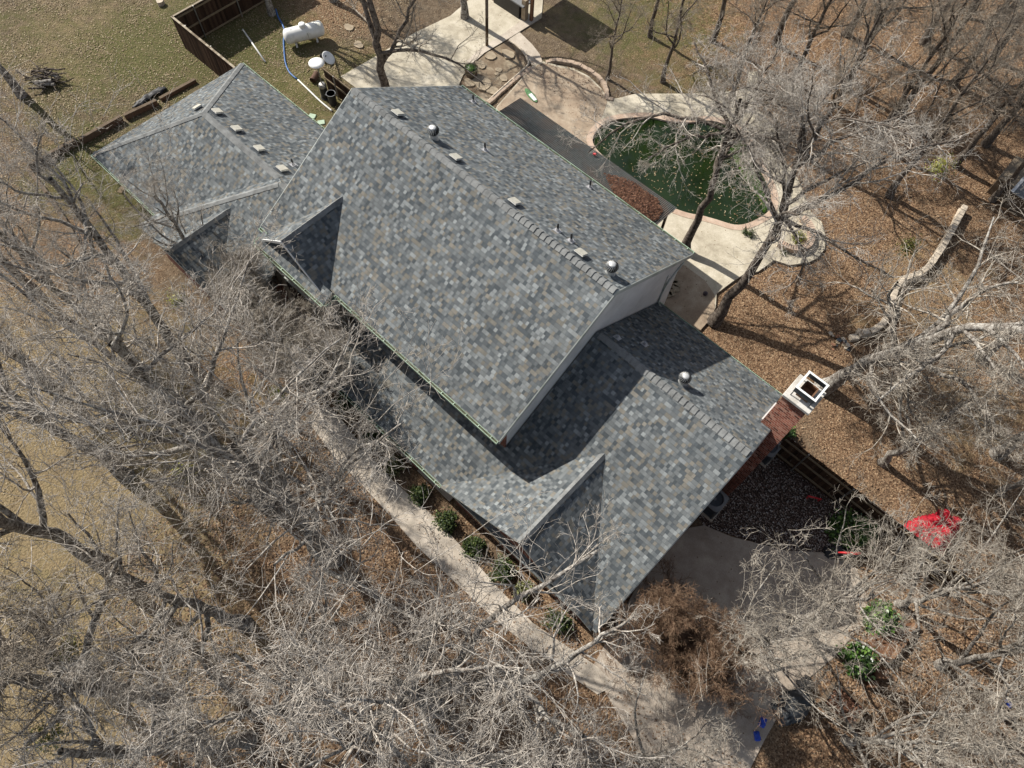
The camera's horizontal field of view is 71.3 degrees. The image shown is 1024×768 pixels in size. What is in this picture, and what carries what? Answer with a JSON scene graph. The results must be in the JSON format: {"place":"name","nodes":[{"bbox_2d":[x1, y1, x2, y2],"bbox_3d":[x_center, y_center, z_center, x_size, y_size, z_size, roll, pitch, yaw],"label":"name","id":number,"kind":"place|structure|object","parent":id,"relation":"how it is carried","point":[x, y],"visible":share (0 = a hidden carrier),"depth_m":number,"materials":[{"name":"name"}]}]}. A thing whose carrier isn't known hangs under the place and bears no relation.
{"place":"outdoors","nodes":[
{"label":"outdoors","id":0,"kind":"place"},
{"bbox_2d":[0,0,1023,767],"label":"ground","id":1,"kind":"structure","parent":0,"point":[560,28],"depth_m":32.36,"materials":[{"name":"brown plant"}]},
{"bbox_2d":[0,0,27,98],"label":"bare tree","id":2,"kind":"object","parent":1,"relation":"on","point":[16,91],"visible":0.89,"depth_m":36.62,"materials":[{"name":"grey plant"}]},
{"bbox_2d":[0,113,46,293],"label":"bare tree","id":3,"kind":"object","parent":1,"relation":"on","point":[23,277],"visible":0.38,"depth_m":29.17,"materials":[{"name":"grey plant"}]},
{"bbox_2d":[0,252,55,389],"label":"bare tree","id":4,"kind":"object","parent":1,"relation":"on","point":[19,359],"visible":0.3,"depth_m":27.81,"materials":[{"name":"grey plant"}]},
{"bbox_2d":[16,60,68,93],"bbox_3d":[-24.774,-16.143,37.527,2.535,0.748,2.066,19,65,7],"label":"brush pile","id":5,"kind":"object","parent":1,"relation":"on","point":[47,80],"visible":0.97,"depth_m":37.54,"materials":[{"name":"grey plant"}]},
{"bbox_2d":[29,138,80,169],"bbox_3d":[-22.790,-11.455,35.520,2.596,0.354,0.221,-39,71,-18],"label":"landscape timber","id":6,"kind":"object","parent":1,"relation":"on","point":[73,144],"visible":0.56,"depth_m":35.57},
{"bbox_2d":[0,369,114,573],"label":"bare tree","id":7,"kind":"object","parent":1,"relation":"on","point":[12,522],"visible":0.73,"depth_m":21.78,"materials":[{"name":"grey plant"}]},
{"bbox_2d":[0,98,115,339],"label":"bare tree","id":8,"kind":"object","parent":1,"relation":"on","point":[7,221],"visible":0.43,"depth_m":24.71,"materials":[{"name":"grey plant"}]},
{"bbox_2d":[0,244,155,482],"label":"bare tree","id":9,"kind":"object","parent":1,"relation":"on","point":[17,396],"visible":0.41,"depth_m":22.32,"materials":[{"name":"grey plant"}]},
{"bbox_2d":[0,469,172,767],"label":"bare tree","id":10,"kind":"object","parent":1,"relation":"on","point":[1,588],"visible":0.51,"depth_m":15.19,"materials":[{"name":"grey plant"}]},
{"bbox_2d":[0,535,198,767],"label":"bare tree","id":11,"kind":"object","parent":1,"relation":"on","point":[4,675],"visible":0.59,"depth_m":16.91,"materials":[{"name":"grey plant"}]},
{"bbox_2d":[10,712,69,758],"bbox_3d":[-12.219,9.267,18.723,1.476,1.377,1.399,41,70,16],"label":"mistletoe","id":12,"kind":"object","parent":11,"relation":"attached to","point":[52,738],"visible":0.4,"depth_m":18.62,"materials":[{"name":"green plant"}]},
{"bbox_2d":[78,115,123,144],"bbox_3d":[-20.878,-12.938,36.300,2.382,0.354,0.215,-41,72,-19],"label":"wood fence","id":13,"kind":"object","parent":1,"relation":"on","point":[92,134],"visible":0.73,"depth_m":36.23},
{"bbox_2d":[0,40,216,406],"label":"bare tree","id":14,"kind":"object","parent":1,"relation":"on","point":[89,231],"visible":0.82,"depth_m":21.17,"materials":[{"name":"grey plant"}]},
{"bbox_2d":[0,440,268,767],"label":"bare tree","id":15,"kind":"object","parent":1,"relation":"on","point":[208,611],"visible":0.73,"depth_m":17.23,"materials":[{"name":"grey plant"}]},
{"bbox_2d":[0,437,272,767],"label":"bare tree","id":16,"kind":"object","parent":1,"relation":"on","point":[89,729],"visible":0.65,"depth_m":15.42,"materials":[{"name":"grey plant"}]},
{"bbox_2d":[51,115,224,275],"bbox_3d":[-13.986,-5.388,28.002,6.099,9.056,4.718,-36,70,-17],"label":"bare tree","id":17,"kind":"object","parent":1,"relation":"on","point":[167,215],"visible":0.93,"depth_m":26.89,"materials":[{"name":"grey plant"}]},
{"bbox_2d":[123,99,158,119],"bbox_3d":[-19.234,-14.235,37.016,1.795,0.294,0.200,-35,70,-17],"label":"landscape timber","id":18,"kind":"object","parent":1,"relation":"on","point":[136,111],"visible":0.98,"depth_m":36.94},
{"bbox_2d":[159,78,196,100],"bbox_3d":[-17.669,-15.569,37.769,2.129,0.194,0.200,-40,71,-19],"label":"landscape timber","id":19,"kind":"object","parent":1,"relation":"on","point":[181,87],"visible":1,"depth_m":37.71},
{"bbox_2d":[170,16,234,76],"bbox_3d":[-15.527,-16.879,37.498,6.630,1.950,0.170,41,70,16],"label":"wood fence","id":20,"kind":"object","parent":1,"relation":"on","point":[208,56],"visible":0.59,"depth_m":37.55,"materials":[{"name":"brown wood"}]},
{"bbox_2d":[0,0,411,631],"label":"lawn","id":21,"kind":"structure","parent":1,"relation":"on","point":[146,84],"depth_m":38.89,"materials":[{"name":"brown plant"}]},
{"bbox_2d":[0,200,416,545],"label":"bare tree","id":22,"kind":"object","parent":1,"relation":"on","point":[117,344],"visible":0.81,"depth_m":17.82,"materials":[{"name":"grey plant"}]},
{"bbox_2d":[172,0,264,38],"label":"wood fence","id":23,"kind":"object","parent":1,"relation":"on","point":[206,18],"visible":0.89,"depth_m":39.27,"materials":[{"name":"brown wood"}]},
{"bbox_2d":[167,212,282,346],"bbox_3d":[-11.308,-4.062,29.000,5.121,6.276,5.345,-35,70,-17],"label":"bare shrub","id":24,"kind":"object","parent":1,"relation":"on","point":[252,273],"visible":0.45,"depth_m":27.61,"materials":[{"name":"grey plant"}]},
{"bbox_2d":[0,240,464,685],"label":"bare tree","id":25,"kind":"object","parent":1,"relation":"on","point":[287,423],"visible":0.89,"depth_m":17.19,"materials":[{"name":"grey plant"}]},
{"bbox_2d":[66,516,407,767],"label":"bare tree","id":26,"kind":"object","parent":1,"relation":"on","point":[240,696],"visible":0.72,"depth_m":15.68,"materials":[{"name":"grey plant"}]},
{"bbox_2d":[218,278,363,382],"bbox_3d":[-8.488,-2.199,28.178,5.345,6.276,5.121,-7,64,-5],"label":"bare shrub","id":27,"kind":"object","parent":1,"relation":"on","point":[276,313],"visible":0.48,"depth_m":26.82,"materials":[{"name":"grey plant"}]},
{"bbox_2d":[242,296,363,399],"bbox_3d":[-7.726,-1.462,27.842,5.121,6.276,5.345,23,66,9],"label":"bare shrub","id":28,"kind":"object","parent":1,"relation":"on","point":[305,338],"visible":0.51,"depth_m":26.20,"materials":[{"name":"grey plant"}]},
{"bbox_2d":[283,20,324,47],"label":"propane tank","id":29,"kind":"object","parent":1,"relation":"on","point":[301,31],"visible":1,"depth_m":38.91,"materials":[{"name":"white metal"}]},
{"bbox_2d":[308,57,327,100],"bbox_3d":[-9.884,-15.726,36.938,0.810,2.255,0.810,41,70,16],"label":"patio heater","id":30,"kind":"object","parent":1,"relation":"on","point":[316,63],"visible":0.94,"depth_m":36.15,"materials":[{"name":"white metal"}]},
{"bbox_2d":[322,67,350,99],"bbox_3d":[-8.473,-14.872,37.001,3.840,1.470,0.148,41,70,16],"label":"wood fence","id":31,"kind":"object","parent":1,"relation":"on","point":[340,88],"visible":0.5,"depth_m":37.14,"materials":[{"name":"wood"}]},
{"bbox_2d":[380,453,404,477],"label":"evergreen shrub","id":32,"kind":"object","parent":1,"relation":"on","point":[388,468],"visible":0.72,"depth_m":28.70,"materials":[{"name":"green plant"}]},
{"bbox_2d":[135,461,685,767],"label":"bare tree","id":33,"kind":"object","parent":1,"relation":"on","point":[487,683],"visible":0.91,"depth_m":15.74,"materials":[{"name":"grey plant"}]},
{"bbox_2d":[406,482,431,506],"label":"evergreen shrub","id":34,"kind":"object","parent":1,"relation":"on","point":[418,492],"visible":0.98,"depth_m":28.18,"materials":[{"name":"green plant"}]},
{"bbox_2d":[99,420,752,767],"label":"leaf litter","id":35,"kind":"object","parent":1,"relation":"on","point":[334,581],"visible":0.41,"depth_m":26.54,"materials":[{"name":"brown plant"}]},
{"bbox_2d":[341,0,542,87],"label":"patio slab","id":36,"kind":"structure","parent":1,"relation":"on","point":[401,72],"depth_m":39.66,"materials":[{"name":"beige concrete"}]},
{"bbox_2d":[334,0,509,97],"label":"bare tree","id":37,"kind":"object","parent":36,"relation":"on","point":[381,55],"visible":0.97,"depth_m":33.84,"materials":[{"name":"grey plant"}]},
{"bbox_2d":[493,0,533,21],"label":"outdoor kitchen","id":38,"kind":"object","parent":36,"relation":"on","point":[518,9],"visible":1,"depth_m":40.62,"materials":[{"name":"beige stone"}]},
{"bbox_2d":[244,550,644,767],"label":"bare tree","id":39,"kind":"object","parent":1,"relation":"on","point":[540,762],"visible":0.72,"depth_m":14.87,"materials":[{"name":"grey plant"}]},
{"bbox_2d":[431,507,459,535],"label":"evergreen shrub","id":40,"kind":"object","parent":1,"relation":"on","point":[448,519],"visible":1,"depth_m":27.72,"materials":[{"name":"green plant"}]},
{"bbox_2d":[306,403,613,693],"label":"front walk","id":41,"kind":"structure","parent":1,"relation":"on","point":[595,675],"depth_m":27.60,"materials":[{"name":"concrete"}]},
{"bbox_2d":[91,63,829,633],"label":"brick house","id":42,"kind":"structure","parent":1,"relation":"on","point":[587,369],"depth_m":25.83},
{"bbox_2d":[284,277,326,332],"bbox_3d":[-8.528,-3.149,29.657,1.900,2.600,0.077,41,70,16],"label":"window","id":43,"kind":"structure","parent":42,"relation":"in","point":[289,284],"depth_m":28.94,"materials":[{"name":"black glass"}]},
{"bbox_2d":[459,526,488,561],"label":"evergreen shrub","id":44,"kind":"object","parent":1,"relation":"on","point":[473,542],"visible":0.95,"depth_m":27.37,"materials":[{"name":"green plant"}]},
{"bbox_2d":[462,41,526,98],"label":"planting bed soil","id":45,"kind":"structure","parent":1,"relation":"on","point":[510,69],"depth_m":39.31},
{"bbox_2d":[484,550,518,586],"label":"evergreen shrub","id":46,"kind":"object","parent":1,"relation":"on","point":[507,569],"visible":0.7,"depth_m":26.95,"materials":[{"name":"green plant"}]},
{"bbox_2d":[466,18,537,62],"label":"walk strip","id":47,"kind":"object","parent":1,"relation":"on","point":[520,26],"visible":0.81,"depth_m":40.26,"materials":[{"name":"concrete"}]},
{"bbox_2d":[540,605,575,636],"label":"evergreen shrub","id":48,"kind":"object","parent":1,"relation":"on","point":[565,627],"visible":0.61,"depth_m":26.20,"materials":[{"name":"green plant"}]},
{"bbox_2d":[473,636,645,767],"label":"bare tree","id":49,"kind":"object","parent":1,"relation":"on","point":[580,718],"visible":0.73,"depth_m":17.51,"materials":[{"name":"grey plant"}]},
{"bbox_2d":[578,0,651,79],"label":"bare tree","id":50,"kind":"object","parent":1,"relation":"on","point":[612,43],"visible":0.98,"depth_m":36.03,"materials":[{"name":"grey plant"}]},
{"bbox_2d":[496,61,824,307],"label":"pool deck","id":51,"kind":"structure","parent":1,"relation":"on","point":[711,244],"depth_m":34.53,"materials":[{"name":"beige concrete"}]},
{"bbox_2d":[497,63,606,143],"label":"stamped patio","id":52,"kind":"structure","parent":51,"relation":"on","point":[551,104],"depth_m":38.28,"materials":[{"name":"beige concrete"}]},
{"bbox_2d":[499,98,676,228],"bbox_3d":[2.665,-9.101,33.433,9.470,3.234,3.360,41,70,16],"label":"patio cover","id":53,"kind":"object","parent":52,"relation":"on","point":[532,120],"visible":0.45,"depth_m":32.77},
{"bbox_2d":[603,172,662,221],"bbox_3d":[5.296,-8.368,31.573,3.419,0.240,1.454,41,70,16],"label":"leaf heap","id":54,"kind":"object","parent":53,"relation":"on","point":[634,197],"visible":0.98,"depth_m":31.52,"materials":[{"name":"brown plant"}]},
{"bbox_2d":[664,264,714,330],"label":"side patio","id":55,"kind":"structure","parent":51,"relation":"on","point":[689,302],"depth_m":32.82,"materials":[{"name":"beige concrete"}]},
{"bbox_2d":[581,640,748,767],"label":"bare tree","id":56,"kind":"object","parent":1,"relation":"on","point":[687,764],"visible":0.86,"depth_m":20.15,"materials":[{"name":"grey plant"}]},
{"bbox_2d":[634,0,717,83],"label":"bare tree","id":57,"kind":"object","parent":1,"relation":"on","point":[680,18],"visible":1,"depth_m":35.72,"materials":[{"name":"grey plant"}]},
{"bbox_2d":[586,112,778,229],"bbox_3d":[9.207,-11.506,36.672,10.182,0.175,7.258,41,70,16],"label":"pool coping","id":58,"kind":"object","parent":1,"relation":"on","point":[589,139],"visible":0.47,"depth_m":36.85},
{"bbox_2d":[589,575,777,704],"bbox_3d":[5.516,8.702,24.560,4.009,5.567,6.361,85,86,26],"label":"bare shrub","id":59,"kind":"object","parent":1,"relation":"on","point":[676,624],"visible":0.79,"depth_m":23.70,"materials":[{"name":"brown plant"}]},
{"bbox_2d":[554,12,847,248],"bbox_3d":[8.384,-10.146,29.071,10.232,12.599,9.684,41,70,16],"label":"bare tree","id":60,"kind":"object","parent":1,"relation":"on","point":[728,137],"visible":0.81,"depth_m":27.30,"materials":[{"name":"grey plant"}]},
{"bbox_2d":[636,557,786,730],"bbox_3d":[6.353,9.055,24.414,6.361,5.567,4.009,46,71,18],"label":"bare shrub","id":61,"kind":"object","parent":1,"relation":"on","point":[721,674],"visible":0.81,"depth_m":23.11,"materials":[{"name":"brown plant"}]},
{"bbox_2d":[719,0,828,100],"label":"bare tree","id":62,"kind":"object","parent":1,"relation":"on","point":[755,23],"visible":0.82,"depth_m":34.08,"materials":[{"name":"grey plant"}]},
{"bbox_2d":[698,438,854,551],"bbox_3d":[10.823,5.358,28.557,5.601,0.080,5.031,-33,69,-16],"label":"gravel bed","id":63,"kind":"object","parent":1,"relation":"on","point":[773,494],"visible":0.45,"depth_m":28.63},
{"bbox_2d":[701,490,729,521],"bbox_3d":[7.895,4.652,28.212,0.980,0.999,0.980,41,70,16],"label":"air conditioner","id":64,"kind":"object","parent":63,"relation":"on","point":[714,507],"visible":0.61,"depth_m":27.83,"materials":[{"name":"metal"}]},
{"bbox_2d":[691,547,879,755],"bbox_3d":[8.373,7.897,22.765,5.546,8.103,5.708,18,65,7],"label":"bare tree","id":65,"kind":"object","parent":1,"relation":"on","point":[762,642],"visible":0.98,"depth_m":21.47,"materials":[{"name":"grey plant"}]},
{"bbox_2d":[770,688,814,726],"bbox_3d":[10.052,11.346,25.199,1.089,0.696,1.660,74,82,25],"label":"tarp","id":66,"kind":"object","parent":1,"relation":"on","point":[790,713],"visible":0.81,"depth_m":25.09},
{"bbox_2d":[777,215,815,253],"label":"planter kerb","id":67,"kind":"structure","parent":1,"relation":"on","point":[810,224],"depth_m":34.12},
{"bbox_2d":[758,0,891,84],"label":"bare tree","id":68,"kind":"object","parent":1,"relation":"on","point":[815,29],"visible":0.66,"depth_m":35.65,"materials":[{"name":"grey plant"}]},
{"bbox_2d":[660,15,991,327],"bbox_3d":[11.076,-7.256,27.636,11.408,12.949,10.777,41,70,16],"label":"bare tree","id":69,"kind":"object","parent":1,"relation":"on","point":[716,317],"visible":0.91,"depth_m":25.56,"materials":[{"name":"grey plant"}]},
{"bbox_2d":[647,0,1023,672],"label":"leaf litter","id":70,"kind":"object","parent":1,"relation":"on","point":[879,276],"visible":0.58,"depth_m":33.46,"materials":[{"name":"brown plant"}]},
{"bbox_2d":[817,681,867,730],"bbox_3d":[11.738,11.441,25.369,1.300,0.432,0.980,41,70,16],"label":"planter box","id":71,"kind":"object","parent":1,"relation":"on","point":[848,695],"visible":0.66,"depth_m":25.27,"materials":[{"name":"brown wood"}]},
{"bbox_2d":[821,503,878,551],"bbox_3d":[13.249,5.577,27.717,2.155,1.513,2.073,41,70,16],"label":"evergreen shrub","id":72,"kind":"object","parent":1,"relation":"on","point":[836,528],"visible":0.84,"depth_m":27.76,"materials":[{"name":"green plant"}]},
{"bbox_2d":[778,0,937,158],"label":"bare tree","id":73,"kind":"object","parent":1,"relation":"on","point":[867,36],"visible":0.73,"depth_m":30.79,"materials":[{"name":"grey plant"}]},
{"bbox_2d":[835,641,880,681],"bbox_3d":[12.616,9.953,25.702,1.216,1.264,1.481,-10,65,-7],"label":"evergreen shrub","id":74,"kind":"object","parent":1,"relation":"on","point":[865,655],"visible":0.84,"depth_m":25.68,"materials":[{"name":"green plant"}]},
{"bbox_2d":[776,437,970,587],"bbox_3d":[13.737,5.035,27.735,8.092,1.900,0.148,41,70,16],"label":"wood fence","id":75,"kind":"object","parent":1,"relation":"on","point":[818,480],"visible":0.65,"depth_m":27.89,"materials":[{"name":"wood"}]},
{"bbox_2d":[742,470,1007,739],"bbox_3d":[10.748,6.938,22.259,6.586,9.997,6.779,-21,66,-11],"label":"bare tree","id":76,"kind":"object","parent":1,"relation":"on","point":[856,590],"visible":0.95,"depth_m":21.16,"materials":[{"name":"grey plant"}]},
{"bbox_2d":[860,598,910,635],"bbox_3d":[13.692,8.563,26.224,1.366,1.607,1.611,41,70,16],"label":"evergreen shrub","id":77,"kind":"object","parent":1,"relation":"on","point":[890,612],"visible":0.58,"depth_m":26.15,"materials":[{"name":"green plant"}]},
{"bbox_2d":[865,623,916,662],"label":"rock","id":78,"kind":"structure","parent":1,"relation":"on","point":[885,650],"depth_m":26.23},
{"bbox_2d":[777,511,1023,767],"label":"leaf litter","id":79,"kind":"object","parent":1,"relation":"on","point":[907,764],"visible":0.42,"depth_m":25.99,"materials":[{"name":"brown plant"}]},
{"bbox_2d":[797,192,1023,470],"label":"bare tree","id":80,"kind":"object","parent":1,"relation":"on","point":[929,335],"visible":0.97,"depth_m":23.98,"materials":[{"name":"grey plant"}]},
{"bbox_2d":[857,204,967,337],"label":"garden wall","id":81,"kind":"structure","parent":1,"relation":"on","point":[942,245],"depth_m":33.68,"materials":[{"name":"stone"}]},
{"bbox_2d":[840,0,990,89],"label":"bare tree","id":82,"kind":"object","parent":1,"relation":"on","point":[909,12],"visible":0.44,"depth_m":34.64,"materials":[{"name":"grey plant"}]},
{"bbox_2d":[808,609,1023,767],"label":"bare tree","id":83,"kind":"object","parent":1,"relation":"on","point":[900,746],"visible":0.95,"depth_m":20.34,"materials":[{"name":"grey plant"}]},
{"bbox_2d":[904,509,961,555],"bbox_3d":[16.562,5.574,28.073,1.798,0.943,2.542,41,70,16],"label":"tarp","id":84,"kind":"object","parent":1,"relation":"on","point":[932,518],"visible":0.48,"depth_m":28.00,"materials":[{"name":"plastic"}]},
{"bbox_2d":[842,0,1023,143],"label":"bare tree","id":85,"kind":"object","parent":1,"relation":"on","point":[933,51],"visible":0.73,"depth_m":32.24,"materials":[{"name":"grey plant"}]},
{"bbox_2d":[849,315,1023,468],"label":"bare tree","id":86,"kind":"object","parent":1,"relation":"on","point":[922,439],"visible":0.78,"depth_m":24.67,"materials":[{"name":"grey plant"}]},
{"bbox_2d":[862,459,1023,669],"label":"bare tree","id":87,"kind":"object","parent":1,"relation":"on","point":[970,587],"visible":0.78,"depth_m":23.07,"materials":[{"name":"grey plant"}]},
{"bbox_2d":[866,0,1023,198],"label":"bare tree","id":88,"kind":"object","parent":1,"relation":"on","point":[951,114],"visible":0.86,"depth_m":29.82,"materials":[{"name":"grey plant"}]},
{"bbox_2d":[895,0,1023,118],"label":"bare tree","id":89,"kind":"object","parent":1,"relation":"on","point":[930,72],"visible":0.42,"depth_m":33.04,"materials":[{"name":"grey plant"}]},
{"bbox_2d":[914,642,1023,767],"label":"bare tree","id":90,"kind":"object","parent":1,"relation":"on","point":[1018,738],"visible":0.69,"depth_m":19.89,"materials":[{"name":"grey plant"}]},
{"bbox_2d":[928,548,1023,764],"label":"bare tree","id":91,"kind":"object","parent":1,"relation":"on","point":[964,659],"visible":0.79,"depth_m":22.05,"materials":[{"name":"grey plant"}]},
{"bbox_2d":[939,0,1023,167],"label":"bare tree","id":92,"kind":"object","parent":1,"relation":"on","point":[974,140],"visible":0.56,"depth_m":32.85,"materials":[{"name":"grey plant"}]},
{"bbox_2d":[946,430,1023,596],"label":"bare tree","id":93,"kind":"object","parent":1,"relation":"on","point":[1011,552],"visible":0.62,"depth_m":24.89,"materials":[{"name":"grey plant"}]},
{"bbox_2d":[948,0,1023,86],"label":"bare tree","id":94,"kind":"object","parent":1,"relation":"on","point":[965,69],"visible":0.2,"depth_m":35.26,"materials":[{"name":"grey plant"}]},
{"bbox_2d":[974,174,1023,362],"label":"bare tree","id":95,"kind":"object","parent":1,"relation":"on","point":[1010,333],"visible":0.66,"depth_m":28.32,"materials":[{"name":"grey plant"}]},
{"bbox_2d":[980,1,1023,147],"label":"bare tree","id":96,"kind":"object","parent":1,"relation":"on","point":[989,140],"visible":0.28,"depth_m":36.70,"materials":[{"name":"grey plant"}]},
{"bbox_2d":[980,425,1023,512],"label":"bare tree","id":97,"kind":"object","parent":1,"relation":"on","point":[1019,483],"visible":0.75,"depth_m":26.74,"materials":[{"name":"grey plant"}]},
{"bbox_2d":[983,620,1023,760],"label":"bare tree","id":98,"kind":"object","parent":1,"relation":"on","point":[1016,711],"visible":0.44,"depth_m":21.33,"materials":[{"name":"grey plant"}]},
{"bbox_2d":[987,155,1023,200],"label":"shed","id":99,"kind":"structure","parent":1,"relation":"on","point":[1013,165],"depth_m":35.50,"materials":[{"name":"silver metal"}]},
{"bbox_2d":[988,32,1023,202],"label":"bare tree","id":100,"kind":"object","parent":1,"relation":"on","point":[993,198],"visible":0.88,"depth_m":34.23,"materials":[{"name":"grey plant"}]},
{"bbox_2d":[988,410,1023,460],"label":"bare tree","id":101,"kind":"object","parent":1,"relation":"on","point":[1000,450],"visible":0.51,"depth_m":29.47,"materials":[{"name":"grey plant"}]},
{"bbox_2d":[1001,177,1023,216],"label":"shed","id":102,"kind":"structure","parent":1,"relation":"on","point":[1019,190],"depth_m":35.22,"materials":[{"name":"grey paint"}]},
{"bbox_2d":[509,32,541,64],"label":"garden path","id":103,"kind":"structure","parent":0,"point":[523,43],"depth_m":39.95,"materials":[{"name":"concrete"}]},
{"bbox_2d":[593,119,770,224],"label":"pool water","id":104,"kind":"structure","parent":0,"point":[700,170],"depth_m":36.39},
{"bbox_2d":[730,141,766,211],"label":"pool shallows","id":105,"kind":"structure","parent":104,"relation":"on","point":[764,206],"depth_m":36.28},
{"bbox_2d":[594,525,868,767],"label":"driveway","id":106,"kind":"structure","parent":0,"point":[707,558],"depth_m":26.70,"materials":[{"name":"concrete"}]},
{"bbox_2d":[823,543,865,558],"bbox_3d":[13.007,6.491,27.784,1.728,0.466,0.681,5,64,1],"label":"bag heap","id":107,"kind":"object","parent":106,"relation":"on","point":[827,552],"visible":0.58,"depth_m":27.81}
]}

